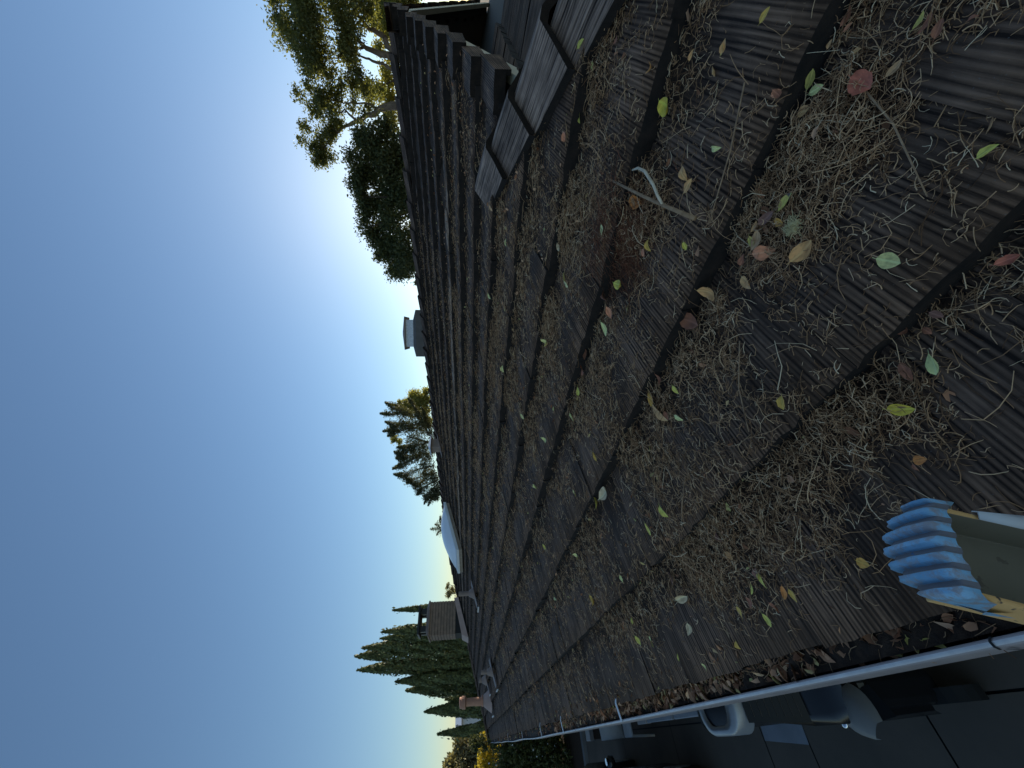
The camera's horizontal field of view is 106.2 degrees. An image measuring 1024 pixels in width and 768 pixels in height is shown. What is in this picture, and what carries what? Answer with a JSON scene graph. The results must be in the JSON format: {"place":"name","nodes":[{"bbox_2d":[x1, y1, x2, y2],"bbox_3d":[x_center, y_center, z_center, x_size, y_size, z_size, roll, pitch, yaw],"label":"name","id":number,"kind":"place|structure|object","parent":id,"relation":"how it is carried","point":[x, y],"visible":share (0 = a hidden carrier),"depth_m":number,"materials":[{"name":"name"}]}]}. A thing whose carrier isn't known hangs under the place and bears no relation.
{"place":"outdoors","nodes":[
{"label":"outdoors","id":0,"kind":"place"},
{"bbox_2d":[0,0,466,767],"label":"sky","id":1,"kind":"structure","parent":0,"point":[206,520],"materials":[{"name":"blue"}]},
{"bbox_2d":[455,718,480,726],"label":"distant house","id":2,"kind":"structure","parent":0,"point":[460,721],"depth_m":45.06,"materials":[{"name":"white paint"}]},
{"bbox_2d":[480,0,584,767],"bbox_3d":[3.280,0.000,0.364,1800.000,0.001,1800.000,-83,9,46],"label":"ground","id":3,"kind":"structure","parent":0,"point":[573,742],"depth_m":12.14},
{"bbox_2d":[256,0,396,171],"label":"broadleaf tree","id":4,"kind":"object","parent":3,"relation":"on","point":[307,17],"visible":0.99,"depth_m":16.07,"materials":[{"name":"plant"}]},
{"bbox_2d":[338,108,416,285],"bbox_3d":[-2.631,-7.342,16.091,3.162,8.333,6.510,68,157,73],"label":"broadleaf tree","id":5,"kind":"object","parent":3,"relation":"on","point":[374,164],"visible":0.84,"depth_m":15.09,"materials":[{"name":"green plant"}]},
{"bbox_2d":[364,0,423,130],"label":"broadleaf tree","id":6,"kind":"object","parent":3,"relation":"on","point":[387,79],"visible":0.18,"depth_m":21.58,"materials":[{"name":"green plant"}]},
{"bbox_2d":[381,622,425,636],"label":"cypress tree","id":7,"kind":"object","parent":3,"relation":"on","point":[409,630],"visible":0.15,"depth_m":23.00,"materials":[{"name":"green plant"}]},
{"bbox_2d":[379,397,440,505],"bbox_3d":[-3.627,3.973,23.184,2.319,8.722,6.511,-47,43,81],"label":"conifer tree","id":8,"kind":"object","parent":3,"relation":"on","point":[422,426],"visible":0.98,"depth_m":22.92,"materials":[{"name":"green plant"}]},
{"bbox_2d":[392,604,427,615],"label":"cypress tree","id":9,"kind":"object","parent":3,"relation":"on","point":[413,609],"visible":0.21,"depth_m":22.81,"materials":[{"name":"green plant"}]},
{"bbox_2d":[390,386,432,445],"bbox_3d":[-5.480,2.677,33.742,2.662,10.054,5.143,56,145,79],"label":"broadleaf tree","id":10,"kind":"object","parent":3,"relation":"on","point":[421,399],"visible":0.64,"depth_m":32.92,"materials":[{"name":"green plant"}]},
{"bbox_2d":[354,644,469,664],"bbox_3d":[-4.473,16.673,24.006,1.124,10.452,1.198,-83,9,46],"label":"cypress tree","id":11,"kind":"object","parent":3,"relation":"on","point":[384,657],"visible":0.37,"depth_m":23.52,"materials":[{"name":"green plant"}]},
{"bbox_2d":[356,654,471,676],"bbox_3d":[-4.418,17.489,24.054,1.069,10.323,1.071,-83,9,46],"label":"cypress tree","id":12,"kind":"object","parent":3,"relation":"on","point":[417,666],"visible":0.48,"depth_m":23.63,"materials":[{"name":"green plant"}]},
{"bbox_2d":[361,639,466,654],"bbox_3d":[-4.184,15.953,23.895,1.070,10.038,1.146,-83,9,46],"label":"cypress tree","id":13,"kind":"object","parent":3,"relation":"on","point":[386,646],"visible":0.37,"depth_m":23.37,"materials":[{"name":"green plant"}]},
{"bbox_2d":[379,634,461,643],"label":"cypress tree","id":14,"kind":"object","parent":3,"relation":"on","point":[404,638],"visible":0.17,"depth_m":23.22,"materials":[{"name":"green plant"}]},
{"bbox_2d":[394,668,474,688],"bbox_3d":[-3.177,18.042,23.747,1.010,8.024,1.083,36,126,82],"label":"cypress tree","id":15,"kind":"object","parent":3,"relation":"on","point":[444,678],"visible":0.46,"depth_m":23.39,"materials":[{"name":"green plant"}]},
{"bbox_2d":[430,515,441,536],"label":"conifer tree","id":16,"kind":"object","parent":3,"relation":"on","point":[438,527],"visible":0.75,"depth_m":27.79,"materials":[{"name":"green plant"}]},
{"bbox_2d":[405,680,476,698],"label":"cypress tree","id":17,"kind":"object","parent":3,"relation":"on","point":[445,692],"visible":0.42,"depth_m":23.83,"materials":[{"name":"green plant"}]},
{"bbox_2d":[444,582,456,598],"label":"broadleaf tree","id":18,"kind":"object","parent":3,"relation":"on","point":[450,592],"visible":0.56,"depth_m":26.12,"materials":[{"name":"green plant"}]},
{"bbox_2d":[423,693,482,720],"bbox_3d":[-2.158,19.276,22.916,1.353,6.203,1.368,-77,14,63],"label":"cypress tree","id":19,"kind":"object","parent":3,"relation":"on","point":[450,708],"visible":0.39,"depth_m":22.51,"materials":[{"name":"green plant"}]},
{"bbox_2d":[444,693,472,701],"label":"cypress tree","id":20,"kind":"object","parent":3,"relation":"on","point":[448,699],"visible":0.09,"depth_m":24.52,"materials":[{"name":"green plant"}]},
{"bbox_2d":[437,719,485,740],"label":"cypress tree","id":21,"kind":"object","parent":3,"relation":"on","point":[465,730],"visible":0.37,"depth_m":19.09,"materials":[{"name":"green plant"}]},
{"bbox_2d":[442,737,500,767],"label":"broadleaf tree","id":22,"kind":"object","parent":3,"relation":"on","point":[460,756],"visible":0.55,"depth_m":26.87,"materials":[{"name":"green plant"}]},
{"bbox_2d":[474,731,499,767],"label":"golden shrub","id":23,"kind":"object","parent":3,"relation":"on","point":[484,760],"visible":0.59,"depth_m":14.26,"materials":[{"name":"yellow plant"}]},
{"bbox_2d":[468,732,558,752],"bbox_3d":[0.092,12.906,13.989,0.660,3.346,0.648,-83,9,46],"label":"round shrub","id":24,"kind":"object","parent":3,"relation":"on","point":[479,742],"visible":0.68,"depth_m":13.80,"materials":[{"name":"green plant"}]},
{"bbox_2d":[489,729,573,767],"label":"hedge","id":25,"kind":"object","parent":3,"relation":"on","point":[518,754],"visible":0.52,"depth_m":12.55,"materials":[{"name":"green plant"}]},
{"bbox_2d":[580,731,588,765],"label":"kerb","id":26,"kind":"structure","parent":3,"relation":"on","point":[584,747],"depth_m":10.78,"materials":[{"name":"concrete"}]},
{"bbox_2d":[384,0,1023,742],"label":"house","id":27,"kind":"structure","parent":3,"relation":"on","point":[516,66],"depth_m":0.97,"materials":[{"name":"paint"}]},
{"bbox_2d":[561,132,565,141],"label":"leaf","id":28,"kind":"object","parent":27,"relation":"on","point":[563,137],"visible":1,"depth_m":1.31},
{"bbox_2d":[577,38,583,48],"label":"leaf","id":29,"kind":"object","parent":27,"relation":"on","point":[579,43],"visible":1,"depth_m":1.13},
{"bbox_2d":[598,486,606,499],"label":"leaf","id":30,"kind":"object","parent":27,"relation":"on","point":[602,494],"visible":1,"depth_m":1.63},
{"bbox_2d":[600,320,606,335],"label":"leaf","id":31,"kind":"object","parent":27,"relation":"on","point":[604,328],"visible":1,"depth_m":1.36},
{"bbox_2d":[605,304,611,317],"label":"leaf","id":32,"kind":"object","parent":27,"relation":"on","point":[608,311],"visible":1,"depth_m":1.31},
{"bbox_2d":[613,280,620,289],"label":"leaf","id":33,"kind":"object","parent":27,"relation":"on","point":[617,284],"visible":1,"depth_m":1.23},
{"bbox_2d":[572,101,693,331],"bbox_3d":[0.329,-0.428,1.185,0.690,0.162,0.522,-83,9,46],"label":"pine needle patch","id":34,"kind":"object","parent":27,"relation":"on","point":[627,269],"visible":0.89,"depth_m":1.18,"materials":[{"name":"plant"}]},
{"bbox_2d":[629,195,640,208],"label":"leaf","id":35,"kind":"object","parent":27,"relation":"on","point":[635,198],"visible":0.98,"depth_m":1.08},
{"bbox_2d":[644,239,650,250],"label":"leaf","id":36,"kind":"object","parent":27,"relation":"on","point":[646,246],"visible":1,"depth_m":1.06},
{"bbox_2d":[647,392,652,406],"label":"leaf","id":37,"kind":"object","parent":27,"relation":"on","point":[649,399],"visible":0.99,"depth_m":1.21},
{"bbox_2d":[612,167,696,220],"bbox_3d":[0.360,-0.503,0.981,0.326,0.107,0.064,83,170,48],"label":"forked twig","id":38,"kind":"object","parent":27,"relation":"on","point":[659,201],"visible":1,"depth_m":0.96,"materials":[{"name":"brown wood"}]},
{"bbox_2d":[651,403,667,420],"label":"leaf","id":39,"kind":"object","parent":27,"relation":"on","point":[658,415],"visible":1,"depth_m":1.18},
{"bbox_2d":[657,97,667,116],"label":"leaf","id":40,"kind":"object","parent":27,"relation":"on","point":[662,107],"visible":1,"depth_m":0.92,"materials":[{"name":"plant"}]},
{"bbox_2d":[658,505,667,516],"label":"leaf","id":41,"kind":"object","parent":27,"relation":"on","point":[662,513],"visible":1,"depth_m":1.22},
{"bbox_2d":[675,596,686,603],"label":"leaf","id":42,"kind":"object","parent":27,"relation":"on","point":[681,599],"visible":1,"depth_m":1.25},
{"bbox_2d":[678,164,686,180],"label":"leaf","id":43,"kind":"object","parent":27,"relation":"on","point":[682,175],"visible":0.94,"depth_m":0.90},
{"bbox_2d":[681,478,684,529],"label":"dry stem","id":44,"kind":"object","parent":27,"relation":"on","point":[682,504],"visible":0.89,"depth_m":1.12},
{"bbox_2d":[417,9,955,713],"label":"roof leaf scraps","id":45,"kind":"object","parent":27,"relation":"on","point":[945,393],"visible":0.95,"depth_m":1.71,"materials":[{"name":"plant"}]},
{"bbox_2d":[683,178,691,193],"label":"leaf","id":46,"kind":"object","parent":27,"relation":"on","point":[687,184],"visible":1,"depth_m":0.89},
{"bbox_2d":[680,313,697,329],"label":"leaf","id":47,"kind":"object","parent":27,"relation":"on","point":[688,321],"visible":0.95,"depth_m":0.99,"materials":[{"name":"plant"}]},
{"bbox_2d":[686,623,691,635],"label":"leaf","id":48,"kind":"object","parent":27,"relation":"on","point":[689,628],"visible":1,"depth_m":1.23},
{"bbox_2d":[688,49,693,60],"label":"leaf","id":49,"kind":"object","parent":27,"relation":"on","point":[690,55],"visible":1,"depth_m":0.83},
{"bbox_2d":[695,287,713,300],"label":"leaf","id":50,"kind":"object","parent":27,"relation":"on","point":[705,292],"visible":1,"depth_m":0.92,"materials":[{"name":"plant"}]},
{"bbox_2d":[710,146,720,151],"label":"leaf","id":51,"kind":"object","parent":27,"relation":"on","point":[715,148],"visible":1,"depth_m":0.80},
{"bbox_2d":[410,0,1023,725],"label":"debris","id":52,"kind":"object","parent":27,"relation":"on","point":[878,376],"visible":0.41,"depth_m":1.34,"materials":[{"name":"plant"}]},
{"bbox_2d":[778,193,791,210],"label":"leaf","id":53,"kind":"object","parent":52,"relation":"on","point":[784,200],"visible":1,"depth_m":0.71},
{"bbox_2d":[719,39,725,56],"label":"leaf","id":54,"kind":"object","parent":27,"relation":"on","point":[721,49],"visible":1,"depth_m":0.75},
{"bbox_2d":[708,82,744,224],"bbox_3d":[0.433,-0.451,0.774,0.017,0.020,0.248,80,168,57],"label":"dry stem","id":55,"kind":"object","parent":27,"relation":"on","point":[730,148],"visible":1,"depth_m":0.76,"materials":[{"name":"plant"}]},
{"bbox_2d":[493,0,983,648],"bbox_3d":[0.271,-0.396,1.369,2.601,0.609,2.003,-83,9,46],"label":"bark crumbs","id":56,"kind":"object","parent":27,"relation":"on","point":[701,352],"visible":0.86,"depth_m":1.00,"materials":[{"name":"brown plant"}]},
{"bbox_2d":[737,254,743,264],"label":"leaf","id":57,"kind":"object","parent":27,"relation":"on","point":[740,260],"visible":1,"depth_m":0.82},
{"bbox_2d":[738,341,748,431],"bbox_3d":[0.522,0.006,0.872,0.013,0.024,0.206,0,90,84],"label":"dry stem","id":58,"kind":"object","parent":27,"relation":"on","point":[739,384],"visible":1,"depth_m":0.87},
{"bbox_2d":[740,276,750,288],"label":"leaf","id":59,"kind":"object","parent":27,"relation":"on","point":[744,282],"visible":1,"depth_m":0.81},
{"bbox_2d":[746,597,751,607],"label":"leaf","id":60,"kind":"object","parent":27,"relation":"on","point":[749,602],"visible":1,"depth_m":0.97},
{"bbox_2d":[748,236,753,246],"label":"leaf","id":61,"kind":"object","parent":27,"relation":"on","point":[749,241],"visible":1,"depth_m":0.79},
{"bbox_2d":[749,230,760,253],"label":"leaf","id":62,"kind":"object","parent":27,"relation":"on","point":[756,235],"visible":1,"depth_m":0.78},
{"bbox_2d":[752,567,757,578],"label":"leaf","id":63,"kind":"object","parent":27,"relation":"on","point":[754,573],"visible":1,"depth_m":0.94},
{"bbox_2d":[491,609,1023,741],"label":"gutter debris","id":64,"kind":"object","parent":27,"relation":"on","point":[862,652],"visible":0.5,"depth_m":0.75,"materials":[{"name":"plant"}]},
{"bbox_2d":[498,612,996,740],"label":"gutter leaf scraps","id":65,"kind":"object","parent":64,"relation":"on","point":[824,656],"visible":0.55,"depth_m":1.13,"materials":[{"name":"plant"}]},
{"bbox_2d":[496,565,1021,741],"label":"gutter needles","id":66,"kind":"object","parent":27,"relation":"on","point":[713,663],"visible":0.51,"depth_m":1.15,"materials":[{"name":"plant"}]},
{"bbox_2d":[756,574,766,588],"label":"leaf","id":67,"kind":"object","parent":27,"relation":"on","point":[760,579],"visible":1,"depth_m":0.93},
{"bbox_2d":[752,245,774,260],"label":"leaf","id":68,"kind":"object","parent":27,"relation":"on","point":[760,251],"visible":1,"depth_m":0.77,"materials":[{"name":"plant"}]},
{"bbox_2d":[755,211,773,226],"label":"leaf","id":69,"kind":"object","parent":27,"relation":"on","point":[767,216],"visible":1,"depth_m":0.75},
{"bbox_2d":[759,6,769,22],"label":"leaf","id":70,"kind":"object","parent":27,"relation":"on","point":[763,15],"visible":1,"depth_m":0.66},
{"bbox_2d":[760,611,770,626],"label":"leaf","id":71,"kind":"object","parent":27,"relation":"on","point":[767,619],"visible":1,"depth_m":0.92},
{"bbox_2d":[772,89,781,97],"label":"leaf","id":72,"kind":"object","parent":27,"relation":"on","point":[776,93],"visible":1,"depth_m":0.66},
{"bbox_2d":[774,218,782,226],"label":"leaf","id":73,"kind":"object","parent":27,"relation":"on","point":[778,220],"visible":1,"depth_m":0.73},
{"bbox_2d":[776,395,784,409],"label":"leaf","id":74,"kind":"object","parent":27,"relation":"on","point":[780,402],"visible":1,"depth_m":0.77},
{"bbox_2d":[780,586,786,598],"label":"leaf","id":75,"kind":"object","parent":27,"relation":"on","point":[783,592],"visible":1,"depth_m":0.87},
{"bbox_2d":[788,589,796,601],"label":"leaf","id":76,"kind":"object","parent":27,"relation":"on","point":[791,594],"visible":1,"depth_m":0.85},
{"bbox_2d":[783,210,803,240],"bbox_3d":[0.501,-0.281,0.683,0.046,0.022,0.049,-83,9,46],"label":"lichen tuft","id":77,"kind":"object","parent":27,"relation":"on","point":[791,227],"visible":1,"depth_m":0.68,"materials":[{"name":"plant"}]},
{"bbox_2d":[786,240,811,264],"bbox_3d":[0.516,-0.235,0.689,0.028,0.012,0.052,58,145,27],"label":"leaf","id":78,"kind":"object","parent":27,"relation":"on","point":[797,253],"visible":1,"depth_m":0.69,"materials":[{"name":"plant"}]},
{"bbox_2d":[797,105,808,117],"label":"leaf","id":79,"kind":"object","parent":27,"relation":"on","point":[803,112],"visible":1,"depth_m":0.66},
{"bbox_2d":[805,69,814,90],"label":"leaf","id":80,"kind":"object","parent":27,"relation":"on","point":[810,78],"visible":1,"depth_m":0.64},
{"bbox_2d":[807,84,822,95],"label":"leaf","id":81,"kind":"object","parent":27,"relation":"on","point":[814,89],"visible":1,"depth_m":0.64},
{"bbox_2d":[826,38,832,48],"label":"leaf","id":82,"kind":"object","parent":27,"relation":"on","point":[828,45],"visible":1,"depth_m":0.61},
{"bbox_2d":[838,5,850,29],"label":"leaf","id":83,"kind":"object","parent":27,"relation":"on","point":[847,18],"visible":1,"depth_m":0.58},
{"bbox_2d":[850,47,860,53],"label":"leaf","id":84,"kind":"object","parent":27,"relation":"on","point":[857,49],"visible":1,"depth_m":0.57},
{"bbox_2d":[847,69,872,95],"bbox_3d":[0.516,-0.449,0.572,0.045,0.011,0.030,68,159,28],"label":"leaf","id":85,"kind":"object","parent":27,"relation":"on","point":[865,76],"visible":1,"depth_m":0.57,"materials":[{"name":"plant"}]},
{"bbox_2d":[855,558,869,568],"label":"leaf","id":86,"kind":"object","parent":27,"relation":"on","point":[862,563],"visible":1,"depth_m":0.69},
{"bbox_2d":[841,60,927,196],"bbox_3d":[0.541,-0.383,0.557,0.016,0.043,0.264,-72,19,70],"label":"dry stem","id":87,"kind":"object","parent":27,"relation":"on","point":[895,129],"visible":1,"depth_m":0.54,"materials":[{"name":"plant"}]},
{"bbox_2d":[872,252,899,268],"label":"leaf","id":88,"kind":"object","parent":27,"relation":"on","point":[887,260],"visible":1,"depth_m":0.57,"materials":[{"name":"plant"}]},
{"bbox_2d":[883,58,902,78],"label":"leaf","id":89,"kind":"object","parent":27,"relation":"on","point":[894,67],"visible":1,"depth_m":0.54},
{"bbox_2d":[887,404,914,415],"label":"leaf","id":90,"kind":"object","parent":27,"relation":"on","point":[907,409],"visible":1,"depth_m":0.61,"materials":[{"name":"plant"}]},
{"bbox_2d":[898,328,907,334],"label":"leaf","id":91,"kind":"object","parent":27,"relation":"on","point":[905,331],"visible":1,"depth_m":0.59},
{"bbox_2d":[898,360,912,380],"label":"leaf","id":92,"kind":"object","parent":27,"relation":"on","point":[907,370],"visible":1,"depth_m":0.60,"materials":[{"name":"plant"}]},
{"bbox_2d":[911,10,923,30],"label":"leaf","id":93,"kind":"object","parent":27,"relation":"on","point":[919,20],"visible":1,"depth_m":0.50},
{"bbox_2d":[911,456,926,464],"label":"leaf","id":94,"kind":"object","parent":27,"relation":"on","point":[918,460],"visible":1,"depth_m":0.59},
{"bbox_2d":[914,13,931,38],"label":"leaf","id":95,"kind":"object","parent":27,"relation":"on","point":[925,25],"visible":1,"depth_m":0.50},
{"bbox_2d":[922,327,931,333],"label":"leaf","id":96,"kind":"object","parent":27,"relation":"on","point":[926,330],"visible":1,"depth_m":0.57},
{"bbox_2d":[925,352,938,374],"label":"leaf","id":97,"kind":"object","parent":27,"relation":"on","point":[931,365],"visible":1,"depth_m":0.57,"materials":[{"name":"plant"}]},
{"bbox_2d":[921,638,946,648],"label":"leaf","id":98,"kind":"object","parent":27,"relation":"on","point":[941,646],"visible":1,"depth_m":0.63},
{"bbox_2d":[927,310,943,317],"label":"leaf","id":99,"kind":"object","parent":27,"relation":"on","point":[935,314],"visible":1,"depth_m":0.56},
{"bbox_2d":[930,18,943,42],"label":"leaf","id":100,"kind":"object","parent":27,"relation":"on","point":[936,31],"visible":1,"depth_m":0.49,"materials":[{"name":"plant"}]},
{"bbox_2d":[966,15,978,21],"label":"leaf","id":101,"kind":"object","parent":27,"relation":"on","point":[971,17],"visible":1,"depth_m":0.46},
{"bbox_2d":[974,144,998,159],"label":"leaf","id":102,"kind":"object","parent":27,"relation":"on","point":[984,151],"visible":1,"depth_m":0.46,"materials":[{"name":"plant"}]},
{"bbox_2d":[990,254,1020,265],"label":"leaf","id":103,"kind":"object","parent":27,"relation":"on","point":[1007,259],"visible":1,"depth_m":0.48,"materials":[{"name":"plant"}]},
{"bbox_2d":[584,649,1023,767],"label":"driveway","id":104,"kind":"structure","parent":0,"point":[982,734],"depth_m":2.95,"materials":[{"name":"concrete"}]},
{"bbox_2d":[585,728,600,740],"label":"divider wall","id":105,"kind":"structure","parent":104,"relation":"on","point":[592,734],"depth_m":8.41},
{"bbox_2d":[599,723,654,740],"bbox_3d":[2.075,6.247,7.150,0.580,0.841,0.523,-83,9,46],"label":"garden chair","id":106,"kind":"object","parent":104,"relation":"on","point":[614,732],"visible":0.46,"depth_m":7.13,"materials":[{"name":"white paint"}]},
{"bbox_2d":[584,755,699,767],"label":"parked car","id":107,"kind":"object","parent":104,"relation":"on","point":[610,761],"visible":1,"depth_m":6.17,"materials":[{"name":"black paint"}]},
{"bbox_2d":[637,720,649,724],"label":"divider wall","id":108,"kind":"structure","parent":104,"relation":"on","point":[642,722],"depth_m":5.92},
{"bbox_2d":[647,715,673,722],"bbox_3d":[2.314,4.238,5.672,0.950,0.690,1.065,-83,9,46],"label":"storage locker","id":109,"kind":"object","parent":104,"relation":"on","point":[666,718],"visible":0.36,"depth_m":5.20,"materials":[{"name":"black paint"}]},
{"bbox_2d":[673,711,697,718],"bbox_3d":[2.391,3.582,4.976,0.830,0.690,1.065,-83,9,46],"label":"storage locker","id":110,"kind":"object","parent":104,"relation":"on","point":[686,715],"visible":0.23,"depth_m":4.60,"materials":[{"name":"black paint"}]},
{"bbox_2d":[761,723,808,744],"bbox_3d":[2.825,3.518,4.139,0.800,0.001,0.535,-83,9,46],"label":"pavement patch","id":111,"kind":"object","parent":104,"relation":"on","point":[789,733],"visible":0.4,"depth_m":4.00,"materials":[{"name":"concrete"}]},
{"bbox_2d":[697,682,941,736],"bbox_3d":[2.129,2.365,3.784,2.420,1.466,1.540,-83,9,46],"label":"parked car","id":112,"kind":"object","parent":104,"relation":"on","point":[823,706],"visible":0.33,"depth_m":2.60,"materials":[{"name":"black paint"}]},
{"bbox_2d":[841,669,989,739],"bbox_3d":[2.545,2.064,2.534,0.491,0.922,0.302,-73,18,69],"label":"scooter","id":113,"kind":"object","parent":104,"relation":"on","point":[870,703],"visible":0.75,"depth_m":2.43,"materials":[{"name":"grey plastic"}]},
{"bbox_2d":[882,498,1023,624],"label":"broom","id":114,"kind":"object","parent":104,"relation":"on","point":[939,552],"visible":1,"depth_m":0.34,"materials":[{"name":"blue plastic"}]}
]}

